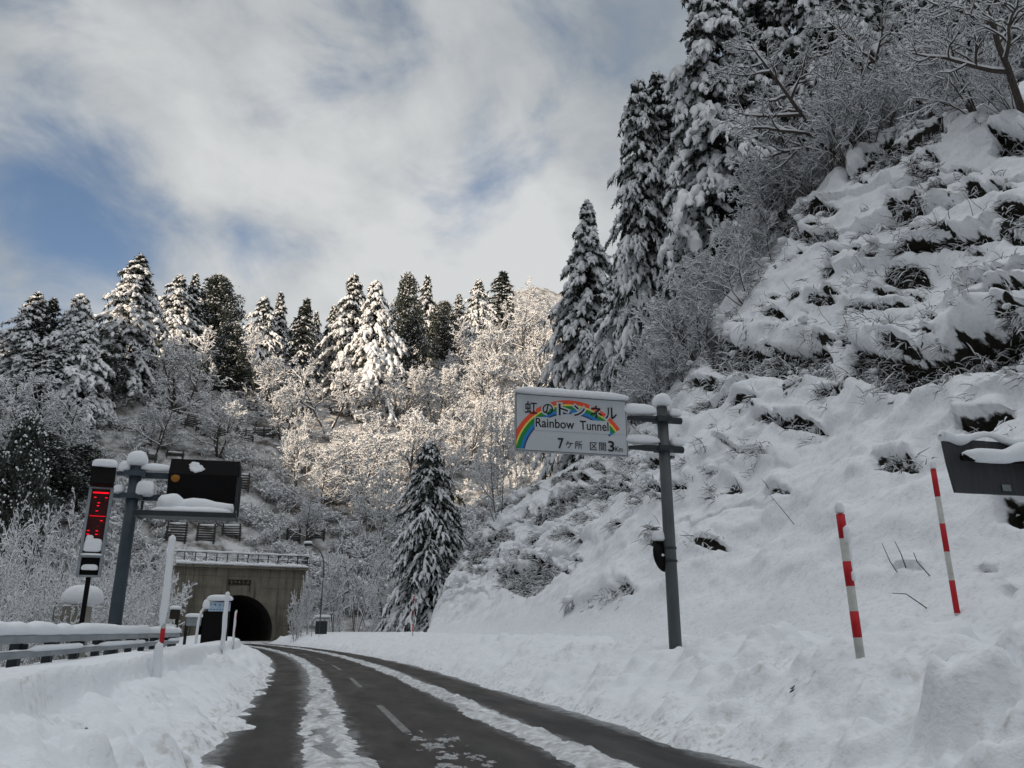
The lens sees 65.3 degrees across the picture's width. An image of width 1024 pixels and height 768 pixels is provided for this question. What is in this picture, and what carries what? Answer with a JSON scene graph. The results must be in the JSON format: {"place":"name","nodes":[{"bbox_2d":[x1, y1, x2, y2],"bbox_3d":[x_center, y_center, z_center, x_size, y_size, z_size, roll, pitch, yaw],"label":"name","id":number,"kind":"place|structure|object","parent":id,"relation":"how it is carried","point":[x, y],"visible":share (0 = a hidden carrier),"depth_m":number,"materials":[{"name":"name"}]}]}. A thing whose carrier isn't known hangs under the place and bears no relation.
{"place":"outdoors","nodes":[
{"label":"outdoors","id":0,"kind":"place"},
{"bbox_2d":[0,287,588,655],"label":"mountain","id":1,"kind":"structure","parent":0,"point":[111,444],"depth_m":137.87,"materials":[{"name":"white snow"}]},
{"bbox_2d":[0,343,51,412],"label":"snow laden conifer","id":2,"kind":"object","parent":1,"relation":"on","point":[36,353],"visible":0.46,"depth_m":135.19,"materials":[{"name":"white plant"}]},
{"bbox_2d":[0,291,53,385],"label":"snow laden conifer","id":3,"kind":"object","parent":1,"relation":"on","point":[29,312],"visible":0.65,"depth_m":141.09,"materials":[{"name":"white snow"}]},
{"bbox_2d":[0,369,65,445],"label":"snow laden tree","id":4,"kind":"object","parent":1,"relation":"on","point":[11,412],"visible":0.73,"depth_m":119.39,"materials":[{"name":"white plant"}]},
{"bbox_2d":[0,428,89,514],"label":"snowy evergreen","id":5,"kind":"object","parent":1,"relation":"on","point":[53,443],"visible":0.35,"depth_m":111.51,"materials":[{"name":"green plant"}]},
{"bbox_2d":[0,347,89,426],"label":"snow laden conifer","id":6,"kind":"object","parent":1,"relation":"on","point":[53,359],"visible":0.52,"depth_m":134.31,"materials":[{"name":"white plant"}]},
{"bbox_2d":[35,390,96,453],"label":"snow laden tree","id":7,"kind":"object","parent":1,"relation":"on","point":[75,435],"visible":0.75,"depth_m":120.61,"materials":[{"name":"white snow"}]},
{"bbox_2d":[32,293,109,417],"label":"snow laden conifer","id":8,"kind":"object","parent":1,"relation":"on","point":[77,311],"visible":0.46,"depth_m":143.66,"materials":[{"name":"white snow"}]},
{"bbox_2d":[38,322,118,425],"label":"snow laden conifer","id":9,"kind":"object","parent":1,"relation":"on","point":[82,335],"visible":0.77,"depth_m":138.25,"materials":[{"name":"white plant"}]},
{"bbox_2d":[40,441,120,511],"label":"snowy evergreen","id":10,"kind":"object","parent":1,"relation":"on","point":[87,455],"visible":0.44,"depth_m":114.97,"materials":[{"name":"green plant"}]},
{"bbox_2d":[87,341,138,405],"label":"snow laden conifer","id":11,"kind":"object","parent":1,"relation":"on","point":[118,376],"visible":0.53,"depth_m":143.80,"materials":[{"name":"green plant"}]},
{"bbox_2d":[86,253,170,397],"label":"snow laden conifer","id":12,"kind":"object","parent":1,"relation":"on","point":[129,317],"visible":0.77,"depth_m":151.39,"materials":[{"name":"white plant"}]},
{"bbox_2d":[114,381,203,452],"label":"snow laden tree","id":13,"kind":"object","parent":1,"relation":"on","point":[174,418],"visible":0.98,"depth_m":135.86,"materials":[{"name":"white snow"}]},
{"bbox_2d":[150,274,208,368],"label":"snow laden conifer","id":14,"kind":"object","parent":1,"relation":"on","point":[173,308],"visible":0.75,"depth_m":174.38,"materials":[{"name":"white plant"}]},
{"bbox_2d":[132,325,234,417],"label":"snow laden tree","id":15,"kind":"object","parent":1,"relation":"on","point":[180,369],"visible":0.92,"depth_m":148.88,"materials":[{"name":"white plant"}]},
{"bbox_2d":[180,272,246,369],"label":"snow laden conifer","id":16,"kind":"object","parent":1,"relation":"on","point":[216,303],"visible":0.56,"depth_m":183.59,"materials":[{"name":"green plant"}]},
{"bbox_2d":[182,384,259,457],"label":"snow laden tree","id":17,"kind":"object","parent":1,"relation":"on","point":[213,422],"visible":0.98,"depth_m":139.55,"materials":[{"name":"white plant"}]},
{"bbox_2d":[198,321,258,397],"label":"snow laden conifer","id":18,"kind":"object","parent":1,"relation":"on","point":[229,343],"visible":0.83,"depth_m":166.68,"materials":[{"name":"green plant"}]},
{"bbox_2d":[170,560,308,640],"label":"tunnel portal","id":19,"kind":"object","parent":1,"relation":"on","point":[261,595],"visible":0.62,"depth_m":101.59,"materials":[{"name":"concrete"}]},
{"bbox_2d":[175,549,309,565],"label":"railing","id":20,"kind":"object","parent":19,"relation":"on","point":[306,556],"visible":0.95,"depth_m":101.41,"materials":[{"name":"metal"}]},
{"bbox_2d":[217,296,290,391],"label":"snow laden conifer","id":21,"kind":"object","parent":1,"relation":"on","point":[264,313],"visible":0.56,"depth_m":178.03,"materials":[{"name":"white plant"}]},
{"bbox_2d":[232,320,301,417],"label":"snow laden tree","id":22,"kind":"object","parent":1,"relation":"on","point":[268,383],"visible":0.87,"depth_m":162.31,"materials":[{"name":"white snow"}]},
{"bbox_2d":[0,318,560,615],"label":"undergrowth","id":23,"kind":"object","parent":1,"relation":"on","point":[469,516],"visible":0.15,"depth_m":136.74,"materials":[{"name":"white plant"}]},
{"bbox_2d":[253,380,320,445],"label":"snow laden tree","id":24,"kind":"object","parent":1,"relation":"on","point":[279,401],"visible":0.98,"depth_m":153.61,"materials":[{"name":"white snow"}]},
{"bbox_2d":[275,298,320,391],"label":"snow laden conifer","id":25,"kind":"object","parent":1,"relation":"on","point":[299,337],"visible":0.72,"depth_m":182.19,"materials":[{"name":"green plant"}]},
{"bbox_2d":[277,407,326,488],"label":"snow laden tree","id":26,"kind":"object","parent":1,"relation":"on","point":[300,441],"visible":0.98,"depth_m":140.21,"materials":[{"name":"white plant"}]},
{"bbox_2d":[278,478,329,546],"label":"snow laden tree","id":27,"kind":"object","parent":1,"relation":"on","point":[313,513],"visible":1,"depth_m":125.00,"materials":[{"name":"white plant"}]},
{"bbox_2d":[276,441,358,511],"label":"snow laden tree","id":28,"kind":"object","parent":1,"relation":"on","point":[335,476],"visible":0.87,"depth_m":135.64,"materials":[{"name":"white plant"}]},
{"bbox_2d":[280,355,374,433],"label":"snow laden tree","id":29,"kind":"object","parent":1,"relation":"on","point":[342,398],"visible":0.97,"depth_m":164.13,"materials":[{"name":"white plant"}]},
{"bbox_2d":[308,273,371,397],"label":"snow laden conifer","id":30,"kind":"object","parent":1,"relation":"on","point":[351,315],"visible":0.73,"depth_m":186.55,"materials":[{"name":"white snow"}]},
{"bbox_2d":[324,425,401,494],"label":"snow laden tree","id":31,"kind":"object","parent":1,"relation":"on","point":[361,454],"visible":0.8,"depth_m":140.92,"materials":[{"name":"white snow"}]},
{"bbox_2d":[330,280,413,430],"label":"snow laden conifer","id":32,"kind":"object","parent":1,"relation":"on","point":[376,319],"visible":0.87,"depth_m":180.12,"materials":[{"name":"white plant"}]},
{"bbox_2d":[347,450,408,551],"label":"snow laden tree","id":33,"kind":"object","parent":1,"relation":"on","point":[381,513],"visible":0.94,"depth_m":128.78,"materials":[{"name":"white plant"}]},
{"bbox_2d":[348,407,442,495],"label":"snow laden tree","id":34,"kind":"object","parent":1,"relation":"on","point":[408,456],"visible":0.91,"depth_m":149.45,"materials":[{"name":"white plant"}]},
{"bbox_2d":[366,365,437,427],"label":"snow laden tree","id":35,"kind":"object","parent":1,"relation":"on","point":[410,380],"visible":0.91,"depth_m":175.49,"materials":[{"name":"white plant"}]},
{"bbox_2d":[386,270,435,389],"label":"snow laden conifer","id":36,"kind":"object","parent":1,"relation":"on","point":[407,296],"visible":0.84,"depth_m":197.89,"materials":[{"name":"green plant"}]},
{"bbox_2d":[407,363,469,422],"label":"snow laden tree","id":37,"kind":"object","parent":1,"relation":"on","point":[451,393],"visible":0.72,"depth_m":178.06,"materials":[{"name":"white snow"}]},
{"bbox_2d":[420,299,466,363],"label":"snow laden conifer","id":38,"kind":"object","parent":1,"relation":"on","point":[441,313],"visible":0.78,"depth_m":214.90,"materials":[{"name":"green plant"}]},
{"bbox_2d":[430,416,477,486],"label":"snow laden tree","id":39,"kind":"object","parent":1,"relation":"on","point":[441,444],"visible":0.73,"depth_m":159.17,"materials":[{"name":"white snow"}]},
{"bbox_2d":[441,395,498,465],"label":"snow laden tree","id":40,"kind":"object","parent":1,"relation":"on","point":[480,420],"visible":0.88,"depth_m":170.00,"materials":[{"name":"white plant"}]},
{"bbox_2d":[442,317,508,390],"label":"snow laden tree","id":41,"kind":"object","parent":1,"relation":"on","point":[450,360],"visible":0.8,"depth_m":202.67,"materials":[{"name":"white plant"}]},
{"bbox_2d":[457,279,501,350],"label":"snow laden conifer","id":42,"kind":"object","parent":1,"relation":"on","point":[477,308],"visible":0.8,"depth_m":228.36,"materials":[{"name":"white snow"}]},
{"bbox_2d":[458,345,519,413],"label":"snow laden tree","id":43,"kind":"object","parent":1,"relation":"on","point":[490,372],"visible":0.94,"depth_m":191.20,"materials":[{"name":"white snow"}]},
{"bbox_2d":[454,301,526,379],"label":"snow laden tree","id":44,"kind":"object","parent":1,"relation":"on","point":[499,343],"visible":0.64,"depth_m":207.74,"materials":[{"name":"white plant"}]},
{"bbox_2d":[482,270,525,328],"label":"snow laden conifer","id":45,"kind":"object","parent":1,"relation":"on","point":[502,284],"visible":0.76,"depth_m":254.39,"materials":[{"name":"green plant"}]},
{"bbox_2d":[491,276,550,357],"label":"snow laden tree","id":46,"kind":"object","parent":1,"relation":"on","point":[533,319],"visible":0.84,"depth_m":230.03,"materials":[{"name":"white snow"}]},
{"bbox_2d":[504,314,561,386],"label":"snow laden tree","id":47,"kind":"object","parent":1,"relation":"on","point":[533,362],"visible":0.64,"depth_m":206.30,"materials":[{"name":"white plant"}]},
{"bbox_2d":[201,644,761,767],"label":"road","id":48,"kind":"structure","parent":0,"point":[272,739],"depth_m":12.18,"materials":[{"name":"grey asphalt"}]},
{"bbox_2d":[247,645,379,767],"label":"snow ridge","id":49,"kind":"structure","parent":48,"relation":"on","point":[334,724],"depth_m":11.59,"materials":[{"name":"white snow"}]},
{"bbox_2d":[253,643,638,767],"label":"snow ridge","id":50,"kind":"structure","parent":48,"relation":"on","point":[577,755],"depth_m":11.63,"materials":[{"name":"white snow"}]},
{"bbox_2d":[0,0,995,366],"label":"sky","id":51,"kind":"structure","parent":0,"point":[295,148],"materials":[{"name":"white"}]},
{"bbox_2d":[0,613,1023,767],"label":"snow ground","id":52,"kind":"structure","parent":0,"point":[906,691],"depth_m":9.99,"materials":[{"name":"white snow"}]},
{"bbox_2d":[0,506,25,613],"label":"bare tree","id":53,"kind":"object","parent":52,"relation":"on","point":[12,550],"visible":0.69,"depth_m":39.77,"materials":[{"name":"white plant"}]},
{"bbox_2d":[0,492,48,620],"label":"bare tree","id":54,"kind":"object","parent":52,"relation":"on","point":[32,533],"visible":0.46,"depth_m":47.15,"materials":[{"name":"white plant"}]},
{"bbox_2d":[0,411,56,618],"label":"snowy evergreen","id":55,"kind":"object","parent":52,"relation":"on","point":[26,439],"visible":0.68,"depth_m":78.93,"materials":[{"name":"green plant"}]},
{"bbox_2d":[4,556,54,664],"bbox_3d":[-15.096,7.586,24.733,1.119,4.453,1.491,-2,-17,7],"label":"bare shrub","id":56,"kind":"object","parent":52,"relation":"on","point":[36,583],"visible":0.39,"depth_m":25.03,"materials":[{"name":"white plant"}]},
{"bbox_2d":[13,486,82,663],"bbox_3d":[-30.943,12.930,52.489,3.397,12.644,3.939,-3,-18,10],"label":"bare tree","id":57,"kind":"object","parent":52,"relation":"on","point":[53,526],"visible":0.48,"depth_m":53.19,"materials":[{"name":"white plant"}]},
{"bbox_2d":[52,585,103,659],"bbox_3d":[-10.889,6.445,19.855,1.040,2.829,0.835,4,-18,-13],"label":"equipment cabinet","id":58,"kind":"object","parent":52,"relation":"on","point":[73,595],"visible":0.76,"depth_m":19.88,"materials":[{"name":"beige paint"}]},
{"bbox_2d":[0,621,180,667],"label":"guardrail","id":59,"kind":"object","parent":52,"relation":"on","point":[17,636],"visible":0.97,"depth_m":13.26,"materials":[{"name":"metal"}]},
{"bbox_2d":[75,459,118,657],"bbox_3d":[-9.418,4.098,17.820,0.541,4.910,0.429,7,-18,-21],"label":"message board","id":60,"kind":"object","parent":52,"relation":"on","point":[96,524],"visible":0.98,"depth_m":18.13,"materials":[{"name":"red"}]},
{"bbox_2d":[151,535,175,677],"bbox_3d":[-6.235,4.185,14.281,0.172,2.950,0.162,0,-17,0],"label":"snow pole","id":61,"kind":"object","parent":52,"relation":"on","point":[158,656],"visible":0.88,"depth_m":14.29,"materials":[{"name":"white"}]},
{"bbox_2d":[103,451,242,654],"bbox_3d":[-8.345,4.437,19.341,3.031,5.761,1.190,4,-18,-13],"label":"display gantry","id":62,"kind":"object","parent":52,"relation":"on","point":[209,490],"visible":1,"depth_m":19.82,"materials":[{"name":"black metal"}]},
{"bbox_2d":[194,595,232,643],"bbox_3d":[-12.141,9.822,32.471,1.349,2.442,0.396,4,-18,-13],"label":"notice board","id":63,"kind":"object","parent":52,"relation":"on","point":[211,629],"visible":0.88,"depth_m":32.45,"materials":[{"name":"black"}]},
{"bbox_2d":[318,547,353,631],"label":"snow laden tree","id":64,"kind":"object","parent":52,"relation":"on","point":[328,600],"visible":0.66,"depth_m":94.03,"materials":[{"name":"white plant"}]},
{"bbox_2d":[326,521,389,631],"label":"snow laden tree","id":65,"kind":"object","parent":52,"relation":"on","point":[357,587],"visible":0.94,"depth_m":93.56,"materials":[{"name":"white plant"}]},
{"bbox_2d":[364,565,407,631],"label":"snow laden tree","id":66,"kind":"object","parent":52,"relation":"on","point":[379,606],"visible":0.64,"depth_m":86.89,"materials":[{"name":"white plant"}]},
{"bbox_2d":[374,439,466,631],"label":"snowy evergreen","id":67,"kind":"object","parent":52,"relation":"on","point":[429,551],"visible":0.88,"depth_m":84.05,"materials":[{"name":"white plant"}]},
{"bbox_2d":[513,387,684,648],"bbox_3d":[1.985,3.120,17.570,4.089,6.230,0.633,4,-18,-13],"label":"road sign","id":68,"kind":"object","parent":52,"relation":"on","point":[564,421],"visible":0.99,"depth_m":17.90,"materials":[{"name":"grey metal"}]},
{"bbox_2d":[834,502,864,658],"bbox_3d":[4.123,2.601,9.682,0.150,2.359,0.155,0,-17,0],"label":"snow pole","id":69,"kind":"object","parent":52,"relation":"on","point":[846,549],"visible":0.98,"depth_m":9.72,"materials":[{"name":"white"}]},
{"bbox_2d":[929,460,959,615],"bbox_3d":[6.690,2.695,12.269,0.105,3.108,0.123,0,-17,0],"label":"snow pole","id":70,"kind":"object","parent":52,"relation":"on","point":[945,543],"visible":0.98,"depth_m":12.33,"materials":[{"name":"red plastic"}]},
{"bbox_2d":[937,430,1023,495],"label":"road sign","id":71,"kind":"object","parent":52,"relation":"on","point":[973,465],"visible":1,"depth_m":10.24,"materials":[{"name":"grey metal"}]},
{"bbox_2d":[426,81,1023,641],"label":"hillside","id":72,"kind":"structure","parent":0,"point":[764,563],"depth_m":24.99,"materials":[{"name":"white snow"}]},
{"bbox_2d":[470,399,515,521],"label":"snow laden tree","id":73,"kind":"object","parent":72,"relation":"on","point":[496,479],"visible":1,"depth_m":79.83,"materials":[{"name":"white snow"}]},
{"bbox_2d":[531,199,614,481],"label":"snow laden conifer","id":74,"kind":"object","parent":72,"relation":"on","point":[587,267],"visible":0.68,"depth_m":92.63,"materials":[{"name":"white plant"}]},
{"bbox_2d":[575,277,642,461],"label":"snow laden conifer","id":75,"kind":"object","parent":72,"relation":"on","point":[587,384],"visible":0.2,"depth_m":84.53,"materials":[{"name":"snow"}]},
{"bbox_2d":[587,175,697,392],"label":"snow laden conifer","id":76,"kind":"object","parent":72,"relation":"on","point":[606,352],"visible":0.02,"depth_m":72.73,"materials":[{"name":"grey plant"}]},
{"bbox_2d":[607,78,680,430],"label":"snow laden conifer","id":77,"kind":"object","parent":72,"relation":"on","point":[639,237],"visible":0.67,"depth_m":71.71,"materials":[{"name":"white plant"}]},
{"bbox_2d":[619,70,683,325],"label":"snow laden conifer","id":78,"kind":"object","parent":72,"relation":"on","point":[657,83],"visible":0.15,"depth_m":77.98,"materials":[{"name":"grey plant"}]},
{"bbox_2d":[622,343,688,398],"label":"bare shrub","id":79,"kind":"object","parent":72,"relation":"on","point":[651,373],"visible":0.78,"depth_m":43.51,"materials":[{"name":"grey plant"}]},
{"bbox_2d":[621,280,715,360],"bbox_3d":[8.670,-2.970,42.356,5.178,4.672,3.887,6,-18,-20],"label":"bare shrub","id":80,"kind":"object","parent":72,"relation":"on","point":[675,310],"visible":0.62,"depth_m":41.92,"materials":[{"name":"grey plant"}]},
{"bbox_2d":[643,325,709,382],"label":"bare shrub","id":81,"kind":"object","parent":72,"relation":"on","point":[679,364],"visible":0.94,"depth_m":40.26,"materials":[{"name":"grey plant"}]},
{"bbox_2d":[633,290,728,361],"bbox_3d":[8.808,-2.509,42.570,5.005,4.251,6.284,-1,-17,3],"label":"bare shrub","id":82,"kind":"object","parent":72,"relation":"on","point":[662,309],"visible":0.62,"depth_m":41.06,"materials":[{"name":"white plant"}]},
{"bbox_2d":[656,252,722,313],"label":"bare shrub","id":83,"kind":"object","parent":72,"relation":"on","point":[693,283],"visible":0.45,"depth_m":46.60,"materials":[{"name":"grey plant"}]},
{"bbox_2d":[643,0,789,360],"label":"snow laden conifer","id":84,"kind":"object","parent":72,"relation":"on","point":[696,177],"visible":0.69,"depth_m":64.90,"materials":[{"name":"white plant"}]},
{"bbox_2d":[675,231,763,305],"bbox_3d":[11.016,-5.643,41.458,4.520,4.114,3.393,1,-17,-2],"label":"bare shrub","id":85,"kind":"object","parent":72,"relation":"on","point":[741,264],"visible":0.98,"depth_m":41.15,"materials":[{"name":"white plant"}]},
{"bbox_2d":[706,203,780,266],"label":"bare shrub","id":86,"kind":"object","parent":72,"relation":"on","point":[768,243],"visible":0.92,"depth_m":43.86,"materials":[{"name":"grey plant"}]},
{"bbox_2d":[723,139,793,225],"bbox_3d":[14.771,-11.488,47.015,4.199,4.721,5.594,-5,-18,16],"label":"bare shrub","id":87,"kind":"object","parent":72,"relation":"on","point":[766,190],"visible":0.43,"depth_m":46.04,"materials":[{"name":"grey plant"}]},
{"bbox_2d":[707,0,812,219],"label":"snow laden conifer","id":88,"kind":"object","parent":72,"relation":"on","point":[758,14],"visible":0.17,"depth_m":69.45,"materials":[{"name":"white plant"}]},
{"bbox_2d":[733,171,805,236],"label":"bare shrub","id":89,"kind":"object","parent":72,"relation":"on","point":[755,195],"visible":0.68,"depth_m":46.15,"materials":[{"name":"grey plant"}]},
{"bbox_2d":[704,24,851,182],"bbox_3d":[14.083,-15.552,43.849,7.390,9.734,6.978,5,-18,-16],"label":"bare tree","id":90,"kind":"object","parent":72,"relation":"on","point":[773,117],"visible":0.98,"depth_m":43.86,"materials":[{"name":"white plant"}]},
{"bbox_2d":[745,135,824,196],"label":"bare shrub","id":91,"kind":"object","parent":72,"relation":"on","point":[776,174],"visible":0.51,"depth_m":45.23,"materials":[{"name":"grey plant"}]},
{"bbox_2d":[732,135,841,206],"bbox_3d":[16.347,-11.688,47.006,6.349,4.512,5.057,16,-23,-41],"label":"bare shrub","id":92,"kind":"object","parent":72,"relation":"on","point":[785,193],"visible":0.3,"depth_m":45.94,"materials":[{"name":"grey plant"}]},
{"bbox_2d":[796,113,866,174],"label":"bare shrub","id":93,"kind":"object","parent":72,"relation":"on","point":[825,142],"visible":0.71,"depth_m":42.66,"materials":[{"name":"grey plant"}]},
{"bbox_2d":[768,0,908,170],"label":"snow laden conifer","id":94,"kind":"object","parent":72,"relation":"on","point":[803,14],"visible":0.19,"depth_m":64.98,"materials":[{"name":"snow"}]},
{"bbox_2d":[799,91,881,166],"bbox_3d":[16.766,-13.198,42.709,4.056,3.932,5.092,1,-17,-4],"label":"bare shrub","id":95,"kind":"object","parent":72,"relation":"on","point":[815,121],"visible":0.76,"depth_m":41.52,"materials":[{"name":"grey plant"}]},
{"bbox_2d":[797,9,900,181],"bbox_3d":[20.675,-16.279,48.048,6.968,10.502,8.081,9,-19,-26],"label":"bare tree","id":96,"kind":"object","parent":72,"relation":"on","point":[859,57],"visible":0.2,"depth_m":45.82,"materials":[{"name":"grey plant"}]},
{"bbox_2d":[812,72,908,147],"bbox_3d":[18.146,-14.198,43.529,5.142,3.985,6.456,0,-17,-1],"label":"bare shrub","id":97,"kind":"object","parent":72,"relation":"on","point":[861,94],"visible":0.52,"depth_m":41.91,"materials":[{"name":"grey plant"}]},
{"bbox_2d":[786,0,936,135],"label":"bare tree","id":98,"kind":"object","parent":72,"relation":"on","point":[884,34],"visible":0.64,"depth_m":47.84,"materials":[{"name":"white plant"}]},
{"bbox_2d":[890,6,1023,128],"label":"bare shrub","id":99,"kind":"object","parent":72,"relation":"on","point":[939,48],"visible":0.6,"depth_m":34.42,"materials":[{"name":"white plant"}]},
{"bbox_2d":[893,0,1023,105],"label":"snow laden conifer","id":100,"kind":"object","parent":72,"relation":"on","point":[923,4],"visible":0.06,"depth_m":57.51,"materials":[{"name":"plant"}]},
{"bbox_2d":[897,0,1023,102],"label":"bare tree","id":101,"kind":"object","parent":72,"relation":"on","point":[955,13],"visible":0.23,"depth_m":35.12,"materials":[{"name":"grey plant"}]},
{"bbox_2d":[899,0,1023,112],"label":"bare tree","id":102,"kind":"object","parent":72,"relation":"on","point":[980,14],"visible":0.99,"depth_m":30.86,"materials":[{"name":"white plant"}]},
{"bbox_2d":[943,41,1023,113],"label":"bare shrub","id":103,"kind":"object","parent":72,"relation":"on","point":[978,82],"visible":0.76,"depth_m":32.01,"materials":[{"name":"grey plant"}]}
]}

